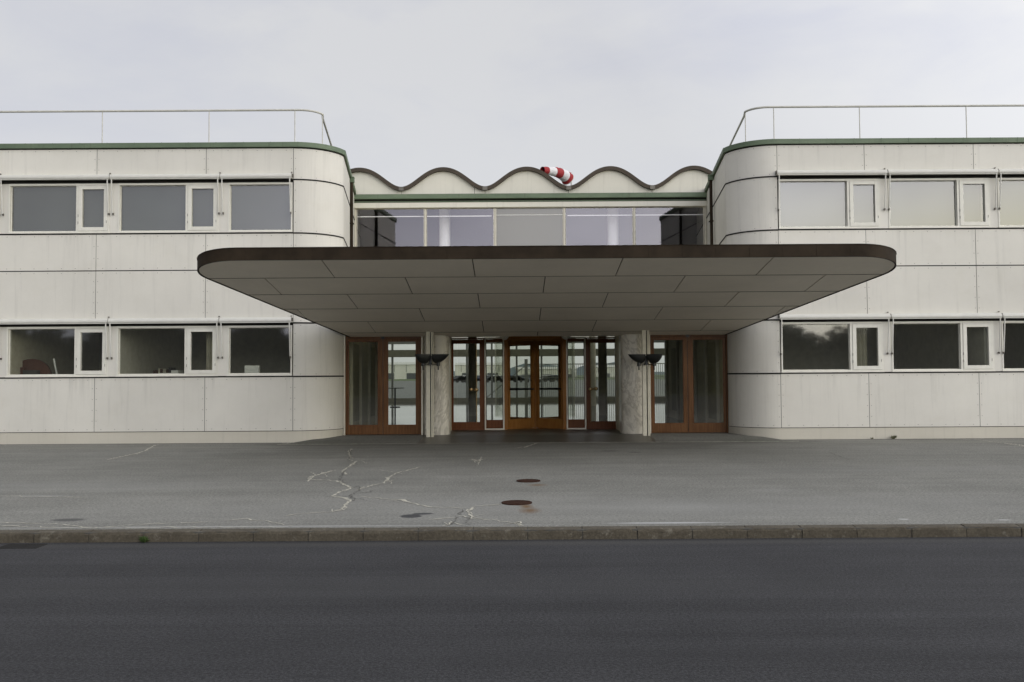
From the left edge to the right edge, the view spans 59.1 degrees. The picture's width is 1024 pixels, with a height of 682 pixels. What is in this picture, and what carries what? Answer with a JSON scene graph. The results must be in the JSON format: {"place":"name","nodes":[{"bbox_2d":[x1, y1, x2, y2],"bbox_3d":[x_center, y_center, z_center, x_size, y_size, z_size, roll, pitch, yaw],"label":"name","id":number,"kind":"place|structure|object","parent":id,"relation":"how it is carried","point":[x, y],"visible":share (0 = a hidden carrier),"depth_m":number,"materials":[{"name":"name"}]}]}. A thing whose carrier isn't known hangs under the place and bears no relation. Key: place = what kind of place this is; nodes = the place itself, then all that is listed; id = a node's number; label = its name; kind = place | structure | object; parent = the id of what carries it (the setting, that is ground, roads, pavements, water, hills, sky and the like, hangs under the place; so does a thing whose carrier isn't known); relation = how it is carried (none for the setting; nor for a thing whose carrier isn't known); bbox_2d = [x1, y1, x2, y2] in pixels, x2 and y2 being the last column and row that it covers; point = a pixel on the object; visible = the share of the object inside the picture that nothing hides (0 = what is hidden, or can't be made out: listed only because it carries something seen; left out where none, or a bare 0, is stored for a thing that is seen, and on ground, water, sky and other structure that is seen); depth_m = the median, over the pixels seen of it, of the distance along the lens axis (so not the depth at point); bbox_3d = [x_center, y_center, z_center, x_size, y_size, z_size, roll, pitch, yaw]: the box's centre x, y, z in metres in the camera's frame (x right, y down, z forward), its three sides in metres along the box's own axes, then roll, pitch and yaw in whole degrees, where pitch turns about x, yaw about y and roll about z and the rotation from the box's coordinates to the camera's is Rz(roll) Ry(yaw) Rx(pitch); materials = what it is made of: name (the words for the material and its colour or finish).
{"place":"outdoors","nodes":[
{"label":"outdoors","id":0,"kind":"place"},
{"bbox_2d":[244,365,259,372],"bbox_3d":[-5.994,0.688,20.850,0.340,0.249,0.120,0,-2,0],"label":"paper box","id":1,"kind":"object","parent":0,"point":[251,368],"visible":0.6,"depth_m":20.79,"materials":[{"name":"white paper"}]},
{"bbox_2d":[0,537,1023,681],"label":"road","id":2,"kind":"structure","parent":0,"point":[916,609],"depth_m":6.10,"materials":[{"name":"grey asphalt"}]},
{"bbox_2d":[0,544,46,548],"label":"drain grate","id":3,"kind":"object","parent":2,"relation":"on","point":[19,546],"visible":1,"depth_m":8.53,"materials":[{"name":"metal"}]},
{"bbox_2d":[138,536,149,541],"bbox_3d":[-3.554,1.912,8.716,0.119,0.075,0.069,0,-2,0],"label":"weed","id":4,"kind":"object","parent":2,"relation":"on","point":[143,539],"visible":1,"depth_m":8.71,"materials":[{"name":"green plant"}]},
{"bbox_2d":[0,438,1023,529],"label":"forecourt","id":5,"kind":"structure","parent":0,"point":[202,486],"depth_m":12.29,"materials":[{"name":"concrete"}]},
{"bbox_2d":[0,104,1023,443],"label":"terminal building","id":6,"kind":"structure","parent":5,"relation":"on","point":[752,286],"depth_m":20.52,"materials":[{"name":"paint"}]},
{"bbox_2d":[20,359,51,374],"bbox_3d":[-11.305,1.321,21.173,0.940,1.813,0.190,0,-2,0],"label":"arched chair back","id":7,"kind":"object","parent":6,"relation":"in","point":[33,366],"visible":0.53,"depth_m":21.24,"materials":[{"name":"brown wood"}]},
{"bbox_2d":[5,326,107,376],"bbox_3d":[-10.284,0.248,20.455,2.310,1.140,0.125,0,-2,0],"label":"window","id":8,"kind":"structure","parent":6,"relation":"in","point":[78,372],"depth_m":20.42,"materials":[{"name":"paint"}]},
{"bbox_2d":[7,183,109,233],"bbox_3d":[-10.304,-3.009,20.601,2.310,1.140,0.170,0,-2,0],"label":"window","id":9,"kind":"structure","parent":6,"relation":"in","point":[35,208],"depth_m":20.67,"materials":[{"name":"glass"}]},
{"bbox_2d":[153,368,175,373],"bbox_3d":[-9.130,1.474,22.738,1.180,1.600,0.350,0,-2,0],"label":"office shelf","id":10,"kind":"object","parent":6,"relation":"in","point":[160,370],"visible":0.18,"depth_m":22.64,"materials":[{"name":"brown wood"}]},
{"bbox_2d":[115,326,217,376],"bbox_3d":[-7.794,0.232,20.455,2.310,1.140,0.125,0,-2,0],"label":"window","id":11,"kind":"structure","parent":6,"relation":"in","point":[188,329],"depth_m":20.41,"materials":[{"name":"paint"}]},
{"bbox_2d":[117,183,218,232],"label":"window","id":12,"kind":"structure","parent":6,"relation":"in","point":[142,207],"depth_m":20.67,"materials":[{"name":"glass"}]},
{"bbox_2d":[160,370,182,373],"bbox_3d":[-8.360,1.461,21.462,1.400,1.520,0.600,0,-2,0],"label":"office desk","id":13,"kind":"object","parent":6,"relation":"in","point":[176,371],"visible":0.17,"depth_m":21.30,"materials":[{"name":"white"}]},
{"bbox_2d":[206,332,211,369],"bbox_3d":[-6.933,0.304,20.908,0.484,1.632,0.065,0,-2,0],"label":"curtain","id":14,"kind":"object","parent":6,"relation":"hanging from","point":[208,350],"visible":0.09,"depth_m":20.91,"materials":[{"name":"fabric"}]},
{"bbox_2d":[226,325,292,375],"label":"window","id":15,"kind":"structure","parent":6,"relation":"in","point":[253,326],"depth_m":20.44,"materials":[{"name":"paint"}]},
{"bbox_2d":[227,182,293,232],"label":"window","id":16,"kind":"structure","parent":6,"relation":"in","point":[254,206],"depth_m":20.68,"materials":[{"name":"glass"}]},
{"bbox_2d":[344,335,422,434],"bbox_3d":[-3.028,1.041,21.307,1.854,2.400,0.180,0,-2,0],"label":"double door","id":17,"kind":"structure","parent":6,"relation":"in","point":[382,427],"depth_m":21.29,"materials":[{"name":"brown wood"}]},
{"bbox_2d":[388,387,403,406],"bbox_3d":[-5.170,2.494,39.935,0.840,0.870,0.840,0,-2,0],"label":"pedestal table","id":18,"kind":"object","parent":6,"relation":"on","point":[394,388],"visible":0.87,"depth_m":39.91,"materials":[{"name":"black metal"}]},
{"bbox_2d":[415,354,448,369],"bbox_3d":[-1.834,0.481,20.589,0.776,0.360,0.335,0,-2,-12],"label":"column lamp","id":19,"kind":"object","parent":6,"relation":"attached to","point":[424,359],"visible":1,"depth_m":20.50,"materials":[{"name":"black metal"}]},
{"bbox_2d":[451,338,484,429],"bbox_3d":[-1.159,1.095,23.024,0.917,2.340,0.204,0,-2,0],"label":"glazed door","id":20,"kind":"structure","parent":6,"relation":"in","point":[476,425],"depth_m":23.03,"materials":[{"name":"brown wood"}]},
{"bbox_2d":[354,206,706,246],"bbox_3d":[0.533,-2.242,25.992,10.135,3.212,0.153,0,-2,0],"label":"clerestory window","id":21,"kind":"structure","parent":6,"relation":"in","point":[513,226],"depth_m":25.99,"materials":[{"name":"glass"}]},
{"bbox_2d":[495,336,575,429],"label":"double door","id":22,"kind":"structure","parent":6,"relation":"in","point":[560,422],"depth_m":23.37,"materials":[{"name":"brown wood"}]},
{"bbox_2d":[586,337,615,428],"bbox_3d":[2.353,1.073,23.024,0.929,2.340,0.204,0,-2,0],"label":"glazed door","id":23,"kind":"structure","parent":6,"relation":"in","point":[590,424],"depth_m":23.03,"materials":[{"name":"brown wood"}]},
{"bbox_2d":[628,354,662,369],"bbox_3d":[3.046,0.481,20.588,0.776,0.360,0.335,-1,-2,12],"label":"column lamp","id":24,"kind":"object","parent":6,"relation":"attached to","point":[652,359],"visible":1,"depth_m":20.50,"materials":[{"name":"black metal"}]},
{"bbox_2d":[649,335,728,432],"bbox_3d":[4.176,0.997,21.307,1.896,2.400,0.180,0,-2,0],"label":"double door","id":25,"kind":"structure","parent":6,"relation":"in","point":[688,426],"depth_m":21.29,"materials":[{"name":"brown wood"}]},
{"bbox_2d":[777,179,881,228],"bbox_3d":[7.221,-3.118,20.601,2.330,1.140,0.170,0,-2,0],"label":"window","id":26,"kind":"structure","parent":6,"relation":"in","point":[803,203],"depth_m":20.67,"materials":[{"name":"glass"}]},
{"bbox_2d":[780,322,884,372],"bbox_3d":[7.241,0.139,20.455,2.330,1.140,0.125,0,-2,0],"label":"window","id":27,"kind":"structure","parent":6,"relation":"in","point":[852,347],"depth_m":20.42,"materials":[{"name":"paint"}]},
{"bbox_2d":[856,328,866,365],"bbox_3d":[8.058,0.211,20.908,0.516,1.632,0.065,0,-2,0],"label":"curtain","id":28,"kind":"object","parent":6,"relation":"hanging from","point":[861,338],"visible":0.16,"depth_m":20.91,"materials":[{"name":"fabric"}]},
{"bbox_2d":[888,178,991,227],"bbox_3d":[9.721,-3.133,20.601,2.330,1.140,0.170,0,-2,0],"label":"window","id":29,"kind":"structure","parent":6,"relation":"in","point":[914,202],"depth_m":20.67,"materials":[{"name":"glass"}]},
{"bbox_2d":[891,321,995,371],"bbox_3d":[9.741,0.124,20.455,2.330,1.140,0.125,0,-2,0],"label":"window","id":30,"kind":"structure","parent":6,"relation":"in","point":[962,325],"depth_m":20.42,"materials":[{"name":"paint"}]},
{"bbox_2d":[997,178,1023,227],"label":"window","id":31,"kind":"structure","parent":6,"relation":"in","point":[1011,214],"depth_m":20.68,"materials":[{"name":"glass"}]},
{"bbox_2d":[1001,321,1023,370],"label":"window","id":32,"kind":"structure","parent":6,"relation":"in","point":[1002,322],"depth_m":20.43,"materials":[{"name":"paint"}]},
{"bbox_2d":[501,500,531,504],"bbox_3d":[0.056,1.878,10.499,0.356,0.014,0.356,0,-2,0],"label":"manhole cover","id":33,"kind":"object","parent":5,"relation":"on","point":[516,502],"visible":1,"depth_m":10.47,"materials":[{"name":"metal"}]},
{"bbox_2d":[516,479,539,482],"bbox_3d":[0.230,1.958,12.666,0.336,0.014,0.336,0,-2,0],"label":"manhole cover","id":34,"kind":"object","parent":5,"relation":"on","point":[528,480],"visible":1,"depth_m":12.64,"materials":[{"name":"metal"}]},
{"bbox_2d":[277,429,896,444],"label":"entrance paving","id":35,"kind":"structure","parent":5,"relation":"on","point":[544,436],"depth_m":20.58,"materials":[{"name":"grey concrete"}]},
{"bbox_2d":[288,432,788,443],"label":"entrance ramp","id":36,"kind":"structure","parent":35,"relation":"on","point":[417,438],"depth_m":20.34,"materials":[{"name":"concrete"}]},
{"bbox_2d":[0,0,1023,371],"label":"sky","id":37,"kind":"structure","parent":0,"point":[482,90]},
{"bbox_2d":[388,376,663,380],"bbox_3d":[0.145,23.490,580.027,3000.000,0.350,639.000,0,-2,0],"label":"grass","id":38,"kind":"structure","parent":0,"point":[568,379],"depth_m":316.88,"materials":[{"name":"green plant"}]},
{"bbox_2d":[388,362,415,378],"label":"hangar","id":39,"kind":"structure","parent":38,"relation":"on","point":[404,370],"depth_m":379.80,"materials":[{"name":"metal"}]},
{"bbox_2d":[455,363,501,375],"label":"hangar","id":40,"kind":"structure","parent":38,"relation":"on","point":[460,369],"depth_m":394.82,"materials":[{"name":"metal"}]},
{"bbox_2d":[515,367,576,376],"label":"hangar","id":41,"kind":"structure","parent":38,"relation":"on","point":[521,372],"depth_m":419.76,"materials":[{"name":"metal"}]},
{"bbox_2d":[596,365,614,377],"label":"hangar","id":42,"kind":"structure","parent":38,"relation":"on","point":[610,369],"depth_m":409.76,"materials":[{"name":"metal"}]},
{"bbox_2d":[388,379,664,397],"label":"apron","id":43,"kind":"object","parent":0,"point":[408,390],"visible":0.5,"depth_m":92.05,"materials":[{"name":"concrete"}]},
{"bbox_2d":[454,375,465,382],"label":"parked car","id":44,"kind":"object","parent":43,"relation":"on","point":[457,380],"visible":0.41,"depth_m":178.99,"materials":[{"name":"white paint"}]},
{"bbox_2d":[454,375,465,382],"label":"parked car","id":45,"kind":"object","parent":43,"relation":"on","point":[456,377],"visible":0.36,"depth_m":179.00,"materials":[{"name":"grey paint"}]},
{"bbox_2d":[487,375,501,381],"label":"parked car","id":46,"kind":"object","parent":43,"relation":"on","point":[498,377],"visible":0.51,"depth_m":179.00,"materials":[{"name":"black paint"}]},
{"bbox_2d":[511,375,529,381],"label":"parked car","id":47,"kind":"object","parent":43,"relation":"on","point":[522,377],"visible":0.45,"depth_m":179.00,"materials":[{"name":"grey paint"}]},
{"bbox_2d":[540,167,574,395],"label":"windsock","id":48,"kind":"object","parent":43,"relation":"on","point":[565,177],"visible":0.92,"depth_m":59.56,"materials":[{"name":"red fabric"}]},
{"bbox_2d":[487,359,664,396],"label":"perimeter fence","id":49,"kind":"object","parent":43,"relation":"on","point":[526,364],"visible":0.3,"depth_m":54.93,"materials":[{"name":"metal"}]},
{"bbox_2d":[454,362,663,375],"bbox_3d":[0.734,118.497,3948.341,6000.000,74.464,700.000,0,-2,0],"label":"hills","id":50,"kind":"structure","parent":0,"point":[512,371],"depth_m":3751.70,"materials":[{"name":"green plant"}]},
{"label":"ground","id":51,"kind":"structure","parent":0,"visible":0},
{"bbox_2d":[31,526,1021,541],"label":"kerb bed","id":52,"kind":"object","parent":51,"relation":"on","point":[527,530],"visible":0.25,"depth_m":8.75,"materials":[{"name":"grey concrete"}]},
{"bbox_2d":[0,530,38,542],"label":"kerb stone","id":53,"kind":"object","parent":52,"relation":"on","point":[16,536],"visible":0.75,"depth_m":8.74,"materials":[{"name":"concrete"}]},
{"bbox_2d":[34,529,93,542],"bbox_3d":[-4.361,1.938,8.798,0.523,0.180,0.126,0,-2,0],"label":"kerb stone","id":54,"kind":"object","parent":52,"relation":"on","point":[65,536],"visible":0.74,"depth_m":8.74,"materials":[{"name":"concrete"}]},
{"bbox_2d":[89,529,147,541],"bbox_3d":[-3.830,1.936,8.798,0.523,0.180,0.126,0,-2,0],"label":"kerb stone","id":55,"kind":"object","parent":52,"relation":"on","point":[110,535],"visible":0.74,"depth_m":8.74,"materials":[{"name":"concrete"}]},
{"bbox_2d":[144,529,201,541],"bbox_3d":[-3.299,1.932,8.797,0.523,0.180,0.126,0,-2,0],"label":"kerb stone","id":56,"kind":"object","parent":52,"relation":"on","point":[175,535],"visible":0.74,"depth_m":8.74,"materials":[{"name":"concrete"}]},
{"bbox_2d":[199,529,255,541],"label":"kerb stone","id":57,"kind":"object","parent":52,"relation":"on","point":[226,535],"visible":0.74,"depth_m":8.74,"materials":[{"name":"concrete"}]},
{"bbox_2d":[254,528,310,540],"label":"kerb stone","id":58,"kind":"object","parent":52,"relation":"on","point":[285,534],"visible":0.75,"depth_m":8.74,"materials":[{"name":"concrete"}]},
{"bbox_2d":[309,528,364,540],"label":"kerb stone","id":59,"kind":"object","parent":52,"relation":"on","point":[336,534],"visible":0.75,"depth_m":8.74,"materials":[{"name":"concrete"}]},
{"bbox_2d":[363,528,418,540],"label":"kerb stone","id":60,"kind":"object","parent":52,"relation":"on","point":[390,534],"visible":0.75,"depth_m":8.74,"materials":[{"name":"concrete"}]},
{"bbox_2d":[418,527,472,539],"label":"kerb stone","id":61,"kind":"object","parent":52,"relation":"on","point":[443,533],"visible":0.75,"depth_m":8.74,"materials":[{"name":"concrete"}]},
{"bbox_2d":[473,527,526,539],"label":"kerb stone","id":62,"kind":"object","parent":52,"relation":"on","point":[504,533],"visible":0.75,"depth_m":8.74,"materials":[{"name":"concrete"}]},
{"bbox_2d":[528,527,581,539],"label":"kerb stone","id":63,"kind":"object","parent":52,"relation":"on","point":[557,533],"visible":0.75,"depth_m":8.74,"materials":[{"name":"concrete"}]},
{"bbox_2d":[582,526,636,538],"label":"kerb stone","id":64,"kind":"object","parent":52,"relation":"on","point":[622,532],"visible":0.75,"depth_m":8.74,"materials":[{"name":"concrete"}]},
{"bbox_2d":[636,526,691,538],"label":"kerb stone","id":65,"kind":"object","parent":52,"relation":"on","point":[664,532],"visible":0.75,"depth_m":8.73,"materials":[{"name":"concrete"}]},
{"bbox_2d":[690,526,746,538],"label":"kerb stone","id":66,"kind":"object","parent":52,"relation":"on","point":[717,532],"visible":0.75,"depth_m":8.74,"materials":[{"name":"concrete"}]},
{"bbox_2d":[744,525,801,537],"bbox_3d":[2.542,1.896,8.800,0.523,0.180,0.126,0,-2,0],"label":"kerb stone","id":67,"kind":"object","parent":52,"relation":"on","point":[787,531],"visible":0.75,"depth_m":8.74,"materials":[{"name":"concrete"}]},
{"bbox_2d":[799,525,856,537],"bbox_3d":[3.073,1.891,8.796,0.523,0.180,0.126,0,-2,0],"label":"kerb stone","id":68,"kind":"object","parent":52,"relation":"on","point":[829,531],"visible":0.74,"depth_m":8.74,"materials":[{"name":"concrete"}]},
{"bbox_2d":[852,524,911,537],"bbox_3d":[3.604,1.887,8.801,0.523,0.180,0.126,0,-2,0],"label":"kerb stone","id":69,"kind":"object","parent":52,"relation":"on","point":[889,530],"visible":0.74,"depth_m":8.74,"materials":[{"name":"concrete"}]},
{"bbox_2d":[908,524,966,536],"bbox_3d":[4.135,1.887,8.797,0.523,0.180,0.126,0,-2,0],"label":"kerb stone","id":70,"kind":"object","parent":52,"relation":"on","point":[937,530],"visible":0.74,"depth_m":8.74,"materials":[{"name":"concrete"}]},
{"bbox_2d":[961,523,1020,536],"bbox_3d":[4.666,1.880,8.801,0.523,0.180,0.126,0,-2,0],"label":"kerb stone","id":71,"kind":"object","parent":52,"relation":"on","point":[990,530],"visible":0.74,"depth_m":8.74,"materials":[{"name":"concrete"}]},
{"bbox_2d":[1016,523,1023,536],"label":"kerb stone","id":72,"kind":"object","parent":52,"relation":"on","point":[1021,525],"visible":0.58,"depth_m":8.76,"materials":[{"name":"concrete"}]}
]}

